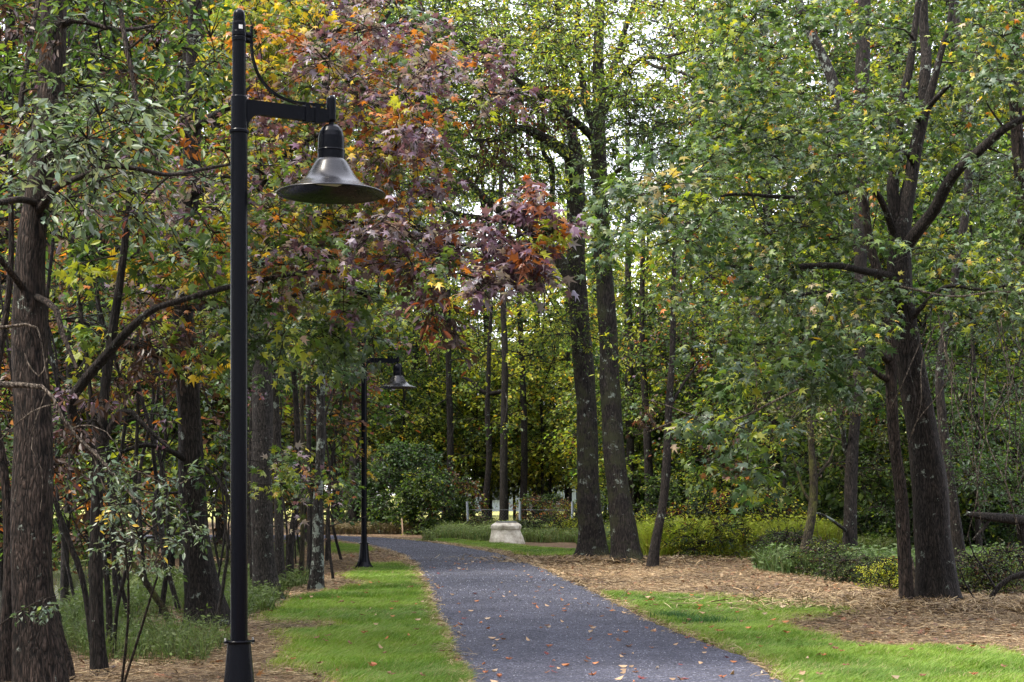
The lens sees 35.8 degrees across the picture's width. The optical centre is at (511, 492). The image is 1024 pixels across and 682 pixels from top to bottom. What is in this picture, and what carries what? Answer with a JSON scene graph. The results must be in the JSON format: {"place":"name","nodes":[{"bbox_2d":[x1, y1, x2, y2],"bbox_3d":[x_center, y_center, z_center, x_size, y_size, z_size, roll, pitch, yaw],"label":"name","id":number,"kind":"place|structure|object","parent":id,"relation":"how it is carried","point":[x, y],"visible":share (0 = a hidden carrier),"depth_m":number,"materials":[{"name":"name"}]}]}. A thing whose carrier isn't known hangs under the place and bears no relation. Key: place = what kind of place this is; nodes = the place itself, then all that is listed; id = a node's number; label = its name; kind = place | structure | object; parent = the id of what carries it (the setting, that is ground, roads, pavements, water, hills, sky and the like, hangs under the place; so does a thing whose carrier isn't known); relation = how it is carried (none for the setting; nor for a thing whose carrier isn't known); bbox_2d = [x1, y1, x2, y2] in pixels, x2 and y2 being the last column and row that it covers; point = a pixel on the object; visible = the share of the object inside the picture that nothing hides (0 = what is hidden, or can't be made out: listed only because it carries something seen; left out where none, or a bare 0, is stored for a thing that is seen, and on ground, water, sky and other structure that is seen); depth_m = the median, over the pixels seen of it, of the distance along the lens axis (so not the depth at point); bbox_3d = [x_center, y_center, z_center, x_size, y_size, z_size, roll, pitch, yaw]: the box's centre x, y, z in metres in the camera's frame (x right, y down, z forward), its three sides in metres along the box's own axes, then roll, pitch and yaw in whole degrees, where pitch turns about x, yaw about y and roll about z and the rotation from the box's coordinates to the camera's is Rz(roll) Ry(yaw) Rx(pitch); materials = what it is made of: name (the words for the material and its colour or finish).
{"place":"outdoors","nodes":[
{"label":"outdoors","id":0,"kind":"place"},
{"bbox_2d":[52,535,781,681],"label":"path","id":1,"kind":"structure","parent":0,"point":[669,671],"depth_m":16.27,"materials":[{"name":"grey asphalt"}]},
{"bbox_2d":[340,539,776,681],"bbox_3d":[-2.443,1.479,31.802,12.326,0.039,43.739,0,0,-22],"label":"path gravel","id":2,"kind":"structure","parent":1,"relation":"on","point":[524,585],"depth_m":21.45,"materials":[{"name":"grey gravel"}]},
{"bbox_2d":[1,0,1023,495],"label":"sky","id":3,"kind":"structure","parent":0,"point":[476,209],"materials":[{"name":"white"}]},
{"bbox_2d":[54,496,1023,681],"bbox_3d":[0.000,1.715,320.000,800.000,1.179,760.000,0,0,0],"label":"ground","id":4,"kind":"structure","parent":0,"point":[542,544],"depth_m":19.06,"materials":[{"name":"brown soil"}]},
{"bbox_2d":[0,153,79,681],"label":"slender tree","id":5,"kind":"object","parent":4,"relation":"on","point":[6,644],"visible":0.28,"depth_m":12.44,"materials":[{"name":"brown plant"}]},
{"bbox_2d":[9,403,89,652],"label":"slender tree","id":6,"kind":"object","parent":4,"relation":"on","point":[77,562],"visible":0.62,"depth_m":14.16,"materials":[{"name":"brown plant"}]},
{"bbox_2d":[0,0,170,533],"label":"tall tree","id":7,"kind":"object","parent":4,"relation":"on","point":[3,127],"visible":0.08,"depth_m":30.85,"materials":[{"name":"green plant"}]},
{"bbox_2d":[0,98,178,604],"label":"sapling","id":8,"kind":"object","parent":4,"relation":"on","point":[115,587],"visible":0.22,"depth_m":20.01,"materials":[{"name":"green plant"}]},
{"bbox_2d":[0,255,208,590],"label":"understory tree","id":9,"kind":"object","parent":4,"relation":"on","point":[53,325],"visible":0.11,"depth_m":28.24,"materials":[{"name":"green plant"}]},
{"bbox_2d":[75,287,139,657],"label":"slender tree","id":10,"kind":"object","parent":4,"relation":"on","point":[109,612],"visible":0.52,"depth_m":14.68,"materials":[{"name":"brown plant"}]},
{"bbox_2d":[0,116,223,604],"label":"understory tree","id":11,"kind":"object","parent":4,"relation":"on","point":[64,580],"visible":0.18,"depth_m":24.36,"materials":[{"name":"green plant"}]},
{"bbox_2d":[0,0,227,459],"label":"tall tree","id":12,"kind":"object","parent":4,"relation":"on","point":[166,5],"visible":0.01,"depth_m":38.17,"materials":[{"name":"green plant"}]},
{"bbox_2d":[0,4,228,620],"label":"sapling","id":13,"kind":"object","parent":4,"relation":"on","point":[53,364],"visible":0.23,"depth_m":16.43,"materials":[{"name":"green plant"}]},
{"bbox_2d":[0,0,231,577],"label":"tall tree","id":14,"kind":"object","parent":4,"relation":"on","point":[149,64],"visible":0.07,"depth_m":30.06,"materials":[{"name":"green plant"}]},
{"bbox_2d":[59,440,210,681],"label":"young shrub","id":15,"kind":"object","parent":4,"relation":"on","point":[168,543],"visible":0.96,"depth_m":11.36,"materials":[{"name":"green plant"}]},
{"bbox_2d":[0,0,275,681],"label":"oak tree","id":16,"kind":"object","parent":4,"relation":"on","point":[37,653],"visible":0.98,"depth_m":11.81,"materials":[{"name":"green plant"}]},
{"bbox_2d":[0,323,193,540],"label":"dead branch","id":17,"kind":"object","parent":16,"relation":"attached to","point":[4,384],"visible":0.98,"depth_m":11.20,"materials":[{"name":"brown wood"}]},
{"bbox_2d":[0,0,303,625],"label":"sapling","id":18,"kind":"object","parent":4,"relation":"on","point":[113,544],"visible":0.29,"depth_m":16.93,"materials":[{"name":"green plant"}]},
{"bbox_2d":[0,146,311,616],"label":"sapling","id":19,"kind":"object","parent":4,"relation":"on","point":[160,456],"visible":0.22,"depth_m":18.93,"materials":[{"name":"brown plant"}]},
{"bbox_2d":[48,281,279,612],"bbox_3d":[-4.462,-0.706,20.087,3.130,4.572,1.513,0,0,0],"label":"sapling","id":20,"kind":"object","parent":4,"relation":"on","point":[161,527],"visible":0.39,"depth_m":20.04,"materials":[{"name":"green plant"}]},
{"bbox_2d":[65,243,272,587],"bbox_3d":[-4.867,-1.140,22.060,2.386,5.432,2.709,0,0,-42],"label":"sapling","id":21,"kind":"object","parent":4,"relation":"on","point":[140,525],"visible":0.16,"depth_m":21.88,"materials":[{"name":"brown plant"}]},
{"bbox_2d":[57,564,309,663],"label":"weeds","id":22,"kind":"object","parent":4,"relation":"on","point":[196,643],"visible":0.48,"depth_m":16.11,"materials":[{"name":"green plant"}]},
{"bbox_2d":[33,0,337,466],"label":"tall tree","id":23,"kind":"object","parent":4,"relation":"on","point":[179,58],"visible":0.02,"depth_m":35.75,"materials":[{"name":"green plant"}]},
{"bbox_2d":[49,64,324,575],"bbox_3d":[-6.210,-3.093,30.013,5.941,10.399,5.951,0,0,-8],"label":"understory tree","id":24,"kind":"object","parent":4,"relation":"on","point":[148,458],"visible":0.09,"depth_m":29.41,"materials":[{"name":"green plant"}]},
{"bbox_2d":[50,69,378,675],"bbox_3d":[-2.718,-1.023,14.628,3.178,5.172,4.857,0,0,-13],"label":"slender tree","id":25,"kind":"object","parent":4,"relation":"on","point":[109,395],"visible":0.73,"depth_m":13.80,"materials":[{"name":"green plant"}]},
{"bbox_2d":[176,432,312,628],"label":"slender tree","id":26,"kind":"object","parent":4,"relation":"on","point":[283,465],"visible":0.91,"depth_m":16.62,"materials":[{"name":"green plant"}]},
{"bbox_2d":[122,207,370,549],"bbox_3d":[-4.791,-1.995,30.278,4.241,7.362,4.357,0,0,29],"label":"understory tree","id":27,"kind":"object","parent":4,"relation":"on","point":[348,396],"visible":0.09,"depth_m":30.64,"materials":[{"name":"green plant"}]},
{"bbox_2d":[195,1,332,600],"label":"slender tree","id":28,"kind":"object","parent":4,"relation":"on","point":[263,553],"visible":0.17,"depth_m":22.02,"materials":[{"name":"brown plant"}]},
{"bbox_2d":[197,184,330,585],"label":"slender tree","id":29,"kind":"object","parent":4,"relation":"on","point":[279,539],"visible":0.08,"depth_m":24.67,"materials":[{"name":"grey plant"}]},
{"bbox_2d":[214,204,369,573],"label":"slender tree","id":30,"kind":"object","parent":4,"relation":"on","point":[291,538],"visible":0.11,"depth_m":25.65,"materials":[{"name":"brown plant"}]},
{"bbox_2d":[261,241,333,574],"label":"slender tree","id":31,"kind":"object","parent":4,"relation":"on","point":[302,527],"visible":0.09,"depth_m":26.10,"materials":[{"name":"brown plant"}]},
{"bbox_2d":[261,214,337,576],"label":"slender tree","id":32,"kind":"object","parent":4,"relation":"on","point":[309,509],"visible":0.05,"depth_m":27.00,"materials":[{"name":"brown plant"}]},
{"bbox_2d":[223,8,385,681],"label":"street lamp","id":33,"kind":"object","parent":4,"relation":"on","point":[330,177],"visible":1,"depth_m":10.56,"materials":[{"name":"black metal"}]},
{"bbox_2d":[202,0,426,541],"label":"tall tree","id":34,"kind":"object","parent":4,"relation":"on","point":[376,389],"visible":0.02,"depth_m":47.55,"materials":[{"name":"green plant"}]},
{"bbox_2d":[169,0,469,535],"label":"tall tree","id":35,"kind":"object","parent":4,"relation":"on","point":[394,416],"visible":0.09,"depth_m":37.36,"materials":[{"name":"green plant"}]},
{"bbox_2d":[66,0,592,630],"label":"sweetgum tree","id":36,"kind":"object","parent":4,"relation":"on","point":[288,34],"visible":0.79,"depth_m":14.16,"materials":[{"name":"multicoloured plant"}]},
{"bbox_2d":[249,187,459,591],"bbox_3d":[-2.513,-1.808,23.414,3.612,6.787,6.759,0,0,0],"label":"slender tree","id":37,"kind":"object","parent":4,"relation":"on","point":[316,579],"visible":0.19,"depth_m":24.26,"materials":[{"name":"green plant"}]},
{"bbox_2d":[299,3,421,522],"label":"tall tree","id":38,"kind":"object","parent":4,"relation":"on","point":[352,513],"visible":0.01,"depth_m":59.83,"materials":[{"name":"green plant"}]},
{"bbox_2d":[335,462,409,522],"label":"shrub","id":39,"kind":"object","parent":4,"relation":"on","point":[379,489],"visible":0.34,"depth_m":59.54,"materials":[{"name":"green plant"}]},
{"bbox_2d":[324,519,422,534],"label":"undergrowth","id":40,"kind":"object","parent":4,"relation":"on","point":[345,528],"visible":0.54,"depth_m":57.08,"materials":[{"name":"green plant"}]},
{"bbox_2d":[326,316,429,511],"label":"understory tree","id":41,"kind":"object","parent":4,"relation":"on","point":[397,406],"visible":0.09,"depth_m":67.54,"materials":[{"name":"green plant"}]},
{"bbox_2d":[355,328,416,567],"bbox_3d":[-2.471,-0.865,31.105,1.214,4.729,0.748,0,0,-14],"label":"street lamp","id":42,"kind":"object","parent":4,"relation":"on","point":[397,380],"visible":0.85,"depth_m":30.95,"materials":[{"name":"black metal"}]},
{"bbox_2d":[354,412,460,534],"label":"shrub","id":43,"kind":"object","parent":4,"relation":"on","point":[394,458],"visible":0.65,"depth_m":57.94,"materials":[{"name":"green plant"}]},
{"bbox_2d":[341,284,474,492],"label":"understory tree","id":44,"kind":"object","parent":4,"relation":"on","point":[421,406],"visible":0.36,"depth_m":66.75,"materials":[{"name":"green plant"}]},
{"bbox_2d":[353,0,489,520],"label":"tall tree","id":45,"kind":"object","parent":4,"relation":"on","point":[451,287],"visible":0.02,"depth_m":71.81,"materials":[{"name":"green plant"}]},
{"bbox_2d":[392,467,450,534],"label":"shrub","id":46,"kind":"object","parent":4,"relation":"on","point":[426,479],"visible":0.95,"depth_m":56.29,"materials":[{"name":"green plant"}]},
{"bbox_2d":[87,534,802,681],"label":"edge straw","id":47,"kind":"object","parent":4,"relation":"on","point":[566,577],"visible":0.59,"depth_m":22.36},
{"bbox_2d":[391,0,500,515],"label":"tall tree","id":48,"kind":"object","parent":4,"relation":"on","point":[450,424],"visible":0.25,"depth_m":63.92,"materials":[{"name":"green plant"}]},
{"bbox_2d":[394,348,499,514],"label":"understory tree","id":49,"kind":"object","parent":4,"relation":"on","point":[442,403],"visible":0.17,"depth_m":70.39,"materials":[{"name":"green plant"}]},
{"bbox_2d":[420,436,492,530],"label":"shrub","id":50,"kind":"object","parent":4,"relation":"on","point":[474,491],"visible":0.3,"depth_m":59.96,"materials":[{"name":"green plant"}]},
{"bbox_2d":[412,297,538,516],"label":"understory tree","id":51,"kind":"object","parent":4,"relation":"on","point":[481,468],"visible":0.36,"depth_m":69.18,"materials":[{"name":"green plant"}]},
{"bbox_2d":[448,307,536,516],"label":"slender tree","id":52,"kind":"object","parent":4,"relation":"on","point":[488,393],"visible":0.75,"depth_m":61.95,"materials":[{"name":"green plant"}]},
{"bbox_2d":[436,0,549,520],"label":"tall tree","id":53,"kind":"object","parent":4,"relation":"on","point":[503,496],"visible":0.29,"depth_m":59.90,"materials":[{"name":"green plant"}]},
{"bbox_2d":[396,0,609,557],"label":"hardwood tree","id":54,"kind":"object","parent":4,"relation":"on","point":[591,540],"visible":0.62,"depth_m":34.95,"materials":[{"name":"green plant"}]},
{"bbox_2d":[420,518,609,542],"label":"weeds","id":55,"kind":"object","parent":4,"relation":"on","point":[453,529],"visible":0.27,"depth_m":48.98,"materials":[{"name":"green plant"}]},
{"bbox_2d":[471,2,569,516],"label":"tall tree","id":56,"kind":"object","parent":4,"relation":"on","point":[524,436],"visible":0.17,"depth_m":65.93,"materials":[{"name":"green plant"}]},
{"bbox_2d":[463,242,623,517],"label":"understory tree","id":57,"kind":"object","parent":4,"relation":"on","point":[535,465],"visible":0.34,"depth_m":67.17,"materials":[{"name":"green plant"}]},
{"bbox_2d":[490,293,601,494],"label":"understory tree","id":58,"kind":"object","parent":4,"relation":"on","point":[550,476],"visible":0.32,"depth_m":68.23,"materials":[{"name":"green plant"}]},
{"bbox_2d":[528,105,599,516],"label":"tall tree","id":59,"kind":"object","parent":4,"relation":"on","point":[567,356],"visible":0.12,"depth_m":70.08,"materials":[{"name":"green plant"}]},
{"bbox_2d":[426,0,748,564],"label":"hardwood tree","id":60,"kind":"object","parent":4,"relation":"on","point":[624,540],"visible":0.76,"depth_m":32.94,"materials":[{"name":"green plant"}]},
{"bbox_2d":[538,293,658,511],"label":"understory tree","id":61,"kind":"object","parent":4,"relation":"on","point":[572,448],"visible":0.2,"depth_m":63.77,"materials":[{"name":"green plant"}]},
{"bbox_2d":[543,252,706,503],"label":"understory tree","id":62,"kind":"object","parent":4,"relation":"on","point":[626,417],"visible":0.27,"depth_m":55.82,"materials":[{"name":"green plant"}]},
{"bbox_2d":[585,128,682,513],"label":"slender tree","id":63,"kind":"object","parent":4,"relation":"on","point":[630,446],"visible":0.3,"depth_m":55.92,"materials":[{"name":"green plant"}]},
{"bbox_2d":[249,538,1023,681],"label":"lawn grass","id":64,"kind":"structure","parent":4,"relation":"on","point":[406,660],"depth_m":15.72,"materials":[{"name":"green plant"}]},
{"bbox_2d":[596,308,705,500],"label":"understory tree","id":65,"kind":"object","parent":4,"relation":"on","point":[599,414],"visible":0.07,"depth_m":57.51,"materials":[{"name":"green plant"}]},
{"bbox_2d":[612,198,697,511],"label":"slender tree","id":66,"kind":"object","parent":4,"relation":"on","point":[648,462],"visible":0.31,"depth_m":53.98,"materials":[{"name":"green plant"}]},
{"bbox_2d":[635,471,689,516],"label":"shrub","id":67,"kind":"object","parent":4,"relation":"on","point":[650,482],"visible":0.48,"depth_m":49.82,"materials":[{"name":"green plant"}]},
{"bbox_2d":[590,207,750,568],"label":"slender tree","id":68,"kind":"object","parent":4,"relation":"on","point":[653,555],"visible":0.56,"depth_m":31.80,"materials":[{"name":"green plant"}]},
{"bbox_2d":[647,480,716,558],"bbox_3d":[3.835,0.786,35.753,1.838,2.262,1.877,0,0,3],"label":"bush","id":69,"kind":"object","parent":4,"relation":"on","point":[685,551],"visible":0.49,"depth_m":35.31,"materials":[{"name":"green plant"}]},
{"bbox_2d":[625,345,762,508],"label":"shrub","id":70,"kind":"object","parent":4,"relation":"on","point":[679,463],"visible":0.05,"depth_m":55.94,"materials":[{"name":"green plant"}]},
{"bbox_2d":[616,0,786,502],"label":"tall tree","id":71,"kind":"object","parent":4,"relation":"on","point":[722,286],"visible":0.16,"depth_m":54.15,"materials":[{"name":"green plant"}]},
{"bbox_2d":[406,552,1023,619],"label":"straw heap","id":72,"kind":"object","parent":4,"relation":"on","point":[879,599],"visible":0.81,"depth_m":20.61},
{"bbox_2d":[649,285,782,501],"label":"understory tree","id":73,"kind":"object","parent":4,"relation":"on","point":[682,455],"visible":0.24,"depth_m":51.79,"materials":[{"name":"green plant"}]},
{"bbox_2d":[682,496,763,560],"bbox_3d":[4.775,0.739,35.551,1.994,2.404,1.953,0,0,-36],"label":"bush","id":74,"kind":"object","parent":4,"relation":"on","point":[746,531],"visible":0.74,"depth_m":35.16,"materials":[{"name":"green plant"}]},
{"bbox_2d":[685,437,785,529],"bbox_3d":[5.343,0.321,38.085,2.987,3.676,3.050,0,0,37],"label":"bush","id":75,"kind":"object","parent":4,"relation":"on","point":[753,513],"visible":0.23,"depth_m":37.59,"materials":[{"name":"green plant"}]},
{"bbox_2d":[606,512,867,559],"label":"weeds","id":76,"kind":"object","parent":4,"relation":"on","point":[644,532],"visible":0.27,"depth_m":35.63,"materials":[{"name":"green plant"}]},
{"bbox_2d":[700,0,835,475],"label":"tall tree","id":77,"kind":"object","parent":4,"relation":"on","point":[781,192],"visible":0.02,"depth_m":54.35,"materials":[{"name":"green plant"}]},
{"bbox_2d":[647,0,905,493],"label":"tall tree","id":78,"kind":"object","parent":4,"relation":"on","point":[750,205],"visible":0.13,"depth_m":44.99,"materials":[{"name":"green plant"}]},
{"bbox_2d":[566,0,1023,606],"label":"sweetgum tree","id":79,"kind":"object","parent":4,"relation":"on","point":[886,162],"visible":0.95,"depth_m":18.53,"materials":[{"name":"green plant"}]},
{"bbox_2d":[625,358,798,481],"bbox_3d":[2.251,-0.789,17.824,2.014,1.467,0.762,0,0,0],"label":"leafy branch","id":80,"kind":"object","parent":79,"relation":"attached to","point":[643,422],"visible":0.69,"depth_m":17.79,"materials":[{"name":"green plant"}]},
{"bbox_2d":[891,286,1023,540],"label":"hanging vines","id":81,"kind":"object","parent":79,"relation":"hanging from","point":[970,364],"visible":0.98,"depth_m":18.97,"materials":[{"name":"grey plant"}]},
{"bbox_2d":[718,235,876,514],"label":"understory tree","id":82,"kind":"object","parent":4,"relation":"on","point":[764,312],"visible":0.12,"depth_m":43.89,"materials":[{"name":"green plant"}]},
{"bbox_2d":[735,276,884,549],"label":"mossy tree","id":83,"kind":"object","parent":4,"relation":"on","point":[812,497],"visible":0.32,"depth_m":29.75,"materials":[{"name":"green plant"}]},
{"bbox_2d":[777,498,866,577],"bbox_3d":[5.688,0.943,28.534,1.485,1.711,1.464,0,0,44],"label":"bush","id":84,"kind":"object","parent":4,"relation":"on","point":[826,545],"visible":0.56,"depth_m":28.32,"materials":[{"name":"green plant"}]},
{"bbox_2d":[751,155,915,605],"bbox_3d":[4.011,-1.415,19.903,1.892,6.002,2.461,0,0,20],"label":"slender tree","id":85,"kind":"object","parent":4,"relation":"on","point":[888,357],"visible":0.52,"depth_m":20.59,"materials":[{"name":"brown plant"}]},
{"bbox_2d":[758,0,911,549],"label":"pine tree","id":86,"kind":"object","parent":4,"relation":"on","point":[850,447],"visible":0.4,"depth_m":30.92,"materials":[{"name":"green plant"}]},
{"bbox_2d":[809,524,866,584],"bbox_3d":[5.517,1.099,26.550,1.073,1.254,1.089,0,0,29],"label":"bush","id":87,"kind":"object","parent":4,"relation":"on","point":[840,560],"visible":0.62,"depth_m":26.43,"materials":[{"name":"green plant"}]},
{"bbox_2d":[727,166,968,518],"bbox_3d":[7.459,-2.824,34.786,5.537,9.012,4.841,0,0,45],"label":"understory tree","id":88,"kind":"object","parent":4,"relation":"on","point":[838,449],"visible":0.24,"depth_m":34.33,"materials":[{"name":"green plant"}]},
{"bbox_2d":[782,0,945,521],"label":"tall tree","id":89,"kind":"object","parent":4,"relation":"on","point":[875,43],"depth_m":52.37,"materials":[{"name":"green plant"}]},
{"bbox_2d":[740,538,1018,586],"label":"weeds","id":90,"kind":"object","parent":4,"relation":"on","point":[770,564],"visible":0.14,"depth_m":29.10,"materials":[{"name":"green plant"}]},
{"bbox_2d":[756,0,1005,530],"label":"tall tree","id":91,"kind":"object","parent":4,"relation":"on","point":[823,35],"visible":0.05,"depth_m":44.46,"materials":[{"name":"green plant"}]},
{"bbox_2d":[848,517,914,592],"bbox_3d":[5.841,1.065,24.491,1.149,1.414,1.173,0,0,-45],"label":"bush","id":92,"kind":"object","parent":4,"relation":"on","point":[878,565],"visible":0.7,"depth_m":24.42,"materials":[{"name":"green plant"}]},
{"bbox_2d":[791,180,1023,529],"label":"understory tree","id":93,"kind":"object","parent":4,"relation":"on","point":[834,506],"visible":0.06,"depth_m":35.04,"materials":[{"name":"green plant"}]},
{"bbox_2d":[830,113,1023,547],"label":"understory tree","id":94,"kind":"object","parent":4,"relation":"on","point":[919,202],"visible":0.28,"depth_m":32.46,"materials":[{"name":"green plant"}]},
{"bbox_2d":[843,0,1023,436],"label":"tall tree","id":95,"kind":"object","parent":4,"relation":"on","point":[999,115],"visible":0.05,"depth_m":42.79,"materials":[{"name":"green plant"}]},
{"bbox_2d":[844,165,1023,515],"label":"understory tree","id":96,"kind":"object","parent":4,"relation":"on","point":[1004,373],"visible":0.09,"depth_m":34.56,"materials":[{"name":"green plant"}]},
{"bbox_2d":[924,0,1023,571],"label":"dark tree","id":97,"kind":"object","parent":4,"relation":"on","point":[946,440],"visible":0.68,"depth_m":25.78,"materials":[{"name":"green plant"}]},
{"bbox_2d":[950,506,1023,595],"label":"bush","id":98,"kind":"object","parent":4,"relation":"on","point":[989,564],"visible":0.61,"depth_m":23.29,"materials":[{"name":"green plant"}]},
{"bbox_2d":[951,0,1023,353],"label":"vine tree","id":99,"kind":"object","parent":4,"relation":"on","point":[1017,139],"visible":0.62,"depth_m":19.75,"materials":[{"name":"green plant"}]},
{"bbox_2d":[955,442,1023,548],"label":"shrub","id":100,"kind":"object","parent":4,"relation":"on","point":[992,528],"visible":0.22,"depth_m":34.43,"materials":[{"name":"green plant"}]},
{"bbox_2d":[957,493,1023,595],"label":"bush","id":101,"kind":"object","parent":4,"relation":"on","point":[998,551],"visible":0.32,"depth_m":23.83,"materials":[{"name":"green plant"}]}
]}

